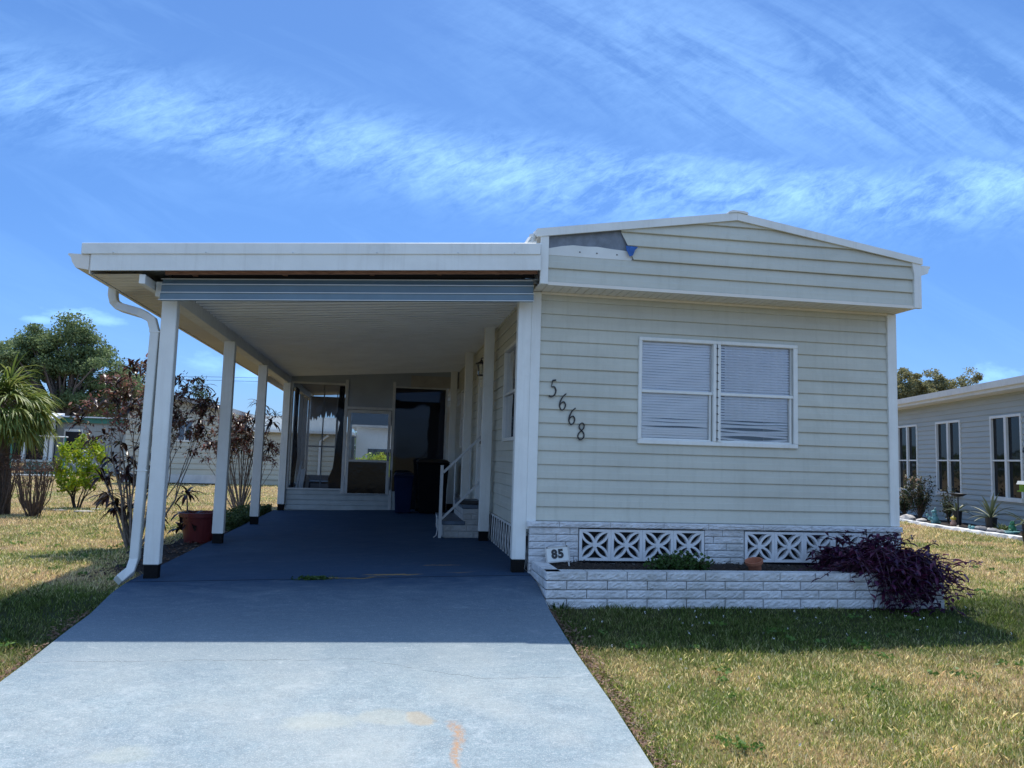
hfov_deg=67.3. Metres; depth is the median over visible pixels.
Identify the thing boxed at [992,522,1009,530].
fern clump
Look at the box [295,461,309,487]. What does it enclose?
board stack
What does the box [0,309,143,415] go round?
oak tree
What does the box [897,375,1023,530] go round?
grey house
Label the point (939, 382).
leafy tree
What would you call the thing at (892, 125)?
sky
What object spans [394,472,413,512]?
recycling bin
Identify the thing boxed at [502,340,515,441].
window
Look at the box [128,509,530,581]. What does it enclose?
carport slab
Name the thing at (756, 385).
window
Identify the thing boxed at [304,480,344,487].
work bench
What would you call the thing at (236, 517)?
ground cover
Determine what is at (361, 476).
door
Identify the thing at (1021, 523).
potted agave
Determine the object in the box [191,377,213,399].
leafy tree
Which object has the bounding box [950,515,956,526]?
gnome ornament
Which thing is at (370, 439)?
tan house
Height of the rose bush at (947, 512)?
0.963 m
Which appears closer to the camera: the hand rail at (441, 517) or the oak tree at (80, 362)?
the hand rail at (441, 517)
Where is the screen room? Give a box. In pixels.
[284,372,458,509]
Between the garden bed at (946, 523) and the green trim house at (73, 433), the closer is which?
the garden bed at (946, 523)
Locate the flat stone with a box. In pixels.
[73,510,95,512]
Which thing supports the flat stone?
on the lawn at (702, 686)
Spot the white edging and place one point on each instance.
(1009, 536)
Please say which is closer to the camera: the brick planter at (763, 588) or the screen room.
the brick planter at (763, 588)
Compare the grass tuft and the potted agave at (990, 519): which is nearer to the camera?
the grass tuft
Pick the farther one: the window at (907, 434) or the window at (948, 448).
the window at (907, 434)
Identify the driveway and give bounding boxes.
[0,575,653,767]
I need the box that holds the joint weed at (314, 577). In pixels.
[291,575,337,579]
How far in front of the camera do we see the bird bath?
17.51 m
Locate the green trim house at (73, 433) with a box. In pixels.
[8,413,126,475]
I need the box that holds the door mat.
[458,500,478,504]
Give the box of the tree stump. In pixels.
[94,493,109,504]
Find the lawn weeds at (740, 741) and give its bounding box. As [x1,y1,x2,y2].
[0,525,1023,751]
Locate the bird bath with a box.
[949,493,966,526]
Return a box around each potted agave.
[944,501,971,524]
[965,491,1013,527]
[1001,510,1023,530]
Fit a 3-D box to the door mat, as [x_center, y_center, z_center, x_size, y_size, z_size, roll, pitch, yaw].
[-0.554,1.570,10.219,0.350,0.022,0.620,3,-6,-9]
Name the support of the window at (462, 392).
in the mobile home
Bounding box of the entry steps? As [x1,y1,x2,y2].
[435,499,478,537]
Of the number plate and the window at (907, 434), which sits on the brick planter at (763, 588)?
the number plate
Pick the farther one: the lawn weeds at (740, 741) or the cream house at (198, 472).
the cream house at (198, 472)
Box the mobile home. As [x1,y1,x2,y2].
[445,210,929,573]
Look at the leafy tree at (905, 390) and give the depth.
55.95 m
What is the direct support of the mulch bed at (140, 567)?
on the lawn at (702, 686)
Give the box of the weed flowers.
[585,606,1011,749]
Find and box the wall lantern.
[476,357,483,375]
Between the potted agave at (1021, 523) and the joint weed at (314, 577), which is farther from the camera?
the potted agave at (1021, 523)
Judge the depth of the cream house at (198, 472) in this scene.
29.09 m
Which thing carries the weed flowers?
on the lawn at (702, 686)
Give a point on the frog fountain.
(1012, 529)
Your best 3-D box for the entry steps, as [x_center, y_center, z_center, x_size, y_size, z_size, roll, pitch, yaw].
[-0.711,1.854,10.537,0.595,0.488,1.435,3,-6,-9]
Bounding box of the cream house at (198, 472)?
[121,394,355,484]
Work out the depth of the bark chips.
6.96 m
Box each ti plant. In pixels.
[66,353,219,549]
[167,486,206,533]
[184,397,281,507]
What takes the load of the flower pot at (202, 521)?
on the mulch bed at (140, 567)
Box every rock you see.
[900,514,915,519]
[916,518,926,521]
[974,525,986,530]
[986,528,998,531]
[996,529,1006,533]
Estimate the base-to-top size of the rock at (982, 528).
0.169 m
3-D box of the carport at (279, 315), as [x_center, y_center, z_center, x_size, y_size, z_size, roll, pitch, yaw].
[-2.748,0.778,13.033,3.956,3.066,13.433,3,-6,-9]
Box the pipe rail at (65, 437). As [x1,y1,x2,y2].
[10,436,68,489]
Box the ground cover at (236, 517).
[225,503,272,531]
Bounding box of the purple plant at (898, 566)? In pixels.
[798,529,982,617]
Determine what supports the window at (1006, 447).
in the grey house at (968, 441)
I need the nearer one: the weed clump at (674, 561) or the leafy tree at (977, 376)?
the weed clump at (674, 561)
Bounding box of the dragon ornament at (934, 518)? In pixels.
[926,507,940,523]
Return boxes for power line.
[96,374,247,377]
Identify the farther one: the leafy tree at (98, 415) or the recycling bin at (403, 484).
the leafy tree at (98, 415)
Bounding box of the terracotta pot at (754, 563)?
[745,557,762,570]
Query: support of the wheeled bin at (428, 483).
on the carport slab at (280, 544)
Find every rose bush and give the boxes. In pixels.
[899,486,913,514]
[900,473,938,517]
[936,484,955,522]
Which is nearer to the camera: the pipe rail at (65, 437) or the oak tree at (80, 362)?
the pipe rail at (65, 437)
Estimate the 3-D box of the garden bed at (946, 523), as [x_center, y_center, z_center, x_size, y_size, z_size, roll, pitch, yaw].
[10.567,3.385,19.094,1.180,0.145,20.000,1,-5,5]
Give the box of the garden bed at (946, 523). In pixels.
[900,513,1021,535]
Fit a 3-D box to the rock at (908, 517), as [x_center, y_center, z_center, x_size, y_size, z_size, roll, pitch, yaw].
[10.066,3.417,19.559,0.418,0.238,0.336,3,-6,-9]
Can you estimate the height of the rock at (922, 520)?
0.143 m
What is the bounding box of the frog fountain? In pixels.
[1004,521,1019,534]
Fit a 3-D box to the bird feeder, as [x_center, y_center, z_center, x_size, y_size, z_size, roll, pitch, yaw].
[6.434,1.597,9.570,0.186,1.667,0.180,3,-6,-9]
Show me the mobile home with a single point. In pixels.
(720, 388)
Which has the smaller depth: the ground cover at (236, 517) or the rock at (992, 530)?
the ground cover at (236, 517)
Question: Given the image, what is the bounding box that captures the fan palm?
[0,351,68,514]
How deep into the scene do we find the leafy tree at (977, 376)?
56.19 m
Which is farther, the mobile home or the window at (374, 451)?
the window at (374, 451)
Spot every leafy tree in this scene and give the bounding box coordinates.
[80,409,115,416]
[105,365,145,417]
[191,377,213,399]
[897,367,937,398]
[914,368,959,391]
[949,367,983,388]
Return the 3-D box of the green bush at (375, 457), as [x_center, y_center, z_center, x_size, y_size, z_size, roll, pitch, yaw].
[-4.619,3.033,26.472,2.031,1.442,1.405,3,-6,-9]
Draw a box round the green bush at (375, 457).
[356,452,389,470]
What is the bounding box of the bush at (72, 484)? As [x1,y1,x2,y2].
[52,430,110,507]
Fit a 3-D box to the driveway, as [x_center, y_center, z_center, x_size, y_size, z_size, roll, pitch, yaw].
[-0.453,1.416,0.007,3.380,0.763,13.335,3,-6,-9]
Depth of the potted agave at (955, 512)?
18.02 m
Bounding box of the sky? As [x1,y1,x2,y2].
[0,0,1023,445]
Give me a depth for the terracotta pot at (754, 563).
6.94 m
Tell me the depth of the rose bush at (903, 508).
21.02 m
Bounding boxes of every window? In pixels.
[62,429,82,455]
[176,419,193,441]
[368,449,386,459]
[459,389,463,447]
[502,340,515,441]
[637,337,797,448]
[898,424,926,491]
[935,420,971,495]
[989,413,1023,502]
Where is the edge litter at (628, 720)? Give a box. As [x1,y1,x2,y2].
[0,608,681,767]
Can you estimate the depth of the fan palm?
13.83 m
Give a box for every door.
[344,409,391,494]
[475,373,482,498]
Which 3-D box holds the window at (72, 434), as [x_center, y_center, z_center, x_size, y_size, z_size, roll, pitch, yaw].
[-19.540,2.601,34.231,0.766,1.190,0.090,3,-6,-9]
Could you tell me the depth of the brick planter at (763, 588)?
6.55 m
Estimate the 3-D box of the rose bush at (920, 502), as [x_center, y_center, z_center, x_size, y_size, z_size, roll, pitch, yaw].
[10.614,2.940,20.106,0.868,1.213,0.754,3,-6,-9]
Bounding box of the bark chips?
[552,560,828,570]
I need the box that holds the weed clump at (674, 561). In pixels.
[643,550,713,569]
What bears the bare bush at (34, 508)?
on the lawn at (702, 686)
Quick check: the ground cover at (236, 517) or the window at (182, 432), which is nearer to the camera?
the ground cover at (236, 517)
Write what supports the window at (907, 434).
in the grey house at (968, 441)
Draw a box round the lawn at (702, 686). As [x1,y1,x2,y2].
[0,462,1023,767]
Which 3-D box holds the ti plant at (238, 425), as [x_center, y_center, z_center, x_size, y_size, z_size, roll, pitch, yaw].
[-5.835,1.517,16.252,1.887,2.472,1.643,-1,-6,29]
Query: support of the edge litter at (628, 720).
on the driveway
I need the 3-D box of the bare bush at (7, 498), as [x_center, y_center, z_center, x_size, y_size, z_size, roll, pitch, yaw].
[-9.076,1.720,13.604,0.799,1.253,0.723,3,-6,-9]
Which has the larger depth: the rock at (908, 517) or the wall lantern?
the rock at (908, 517)
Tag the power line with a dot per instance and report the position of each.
(201, 376)
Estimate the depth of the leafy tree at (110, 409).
49.61 m
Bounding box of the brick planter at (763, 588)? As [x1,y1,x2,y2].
[531,560,944,609]
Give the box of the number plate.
[545,545,569,565]
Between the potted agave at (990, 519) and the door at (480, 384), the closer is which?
the door at (480, 384)
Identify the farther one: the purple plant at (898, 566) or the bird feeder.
the bird feeder
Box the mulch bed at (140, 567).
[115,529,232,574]
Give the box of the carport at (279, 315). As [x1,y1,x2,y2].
[68,243,540,584]
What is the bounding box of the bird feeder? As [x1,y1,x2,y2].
[1016,447,1023,491]
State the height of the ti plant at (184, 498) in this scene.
0.769 m
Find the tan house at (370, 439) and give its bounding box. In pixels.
[352,425,390,459]
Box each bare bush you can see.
[0,449,24,514]
[6,448,62,516]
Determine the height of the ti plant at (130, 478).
2.299 m
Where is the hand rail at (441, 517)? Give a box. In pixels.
[433,436,480,537]
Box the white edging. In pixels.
[900,519,1022,540]
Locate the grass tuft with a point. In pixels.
(562, 606)
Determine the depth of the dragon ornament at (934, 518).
18.22 m
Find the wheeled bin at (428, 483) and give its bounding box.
[415,459,449,512]
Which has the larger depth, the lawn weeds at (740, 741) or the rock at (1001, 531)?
the rock at (1001, 531)
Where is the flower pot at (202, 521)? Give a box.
[179,510,212,543]
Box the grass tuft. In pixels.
[547,600,577,609]

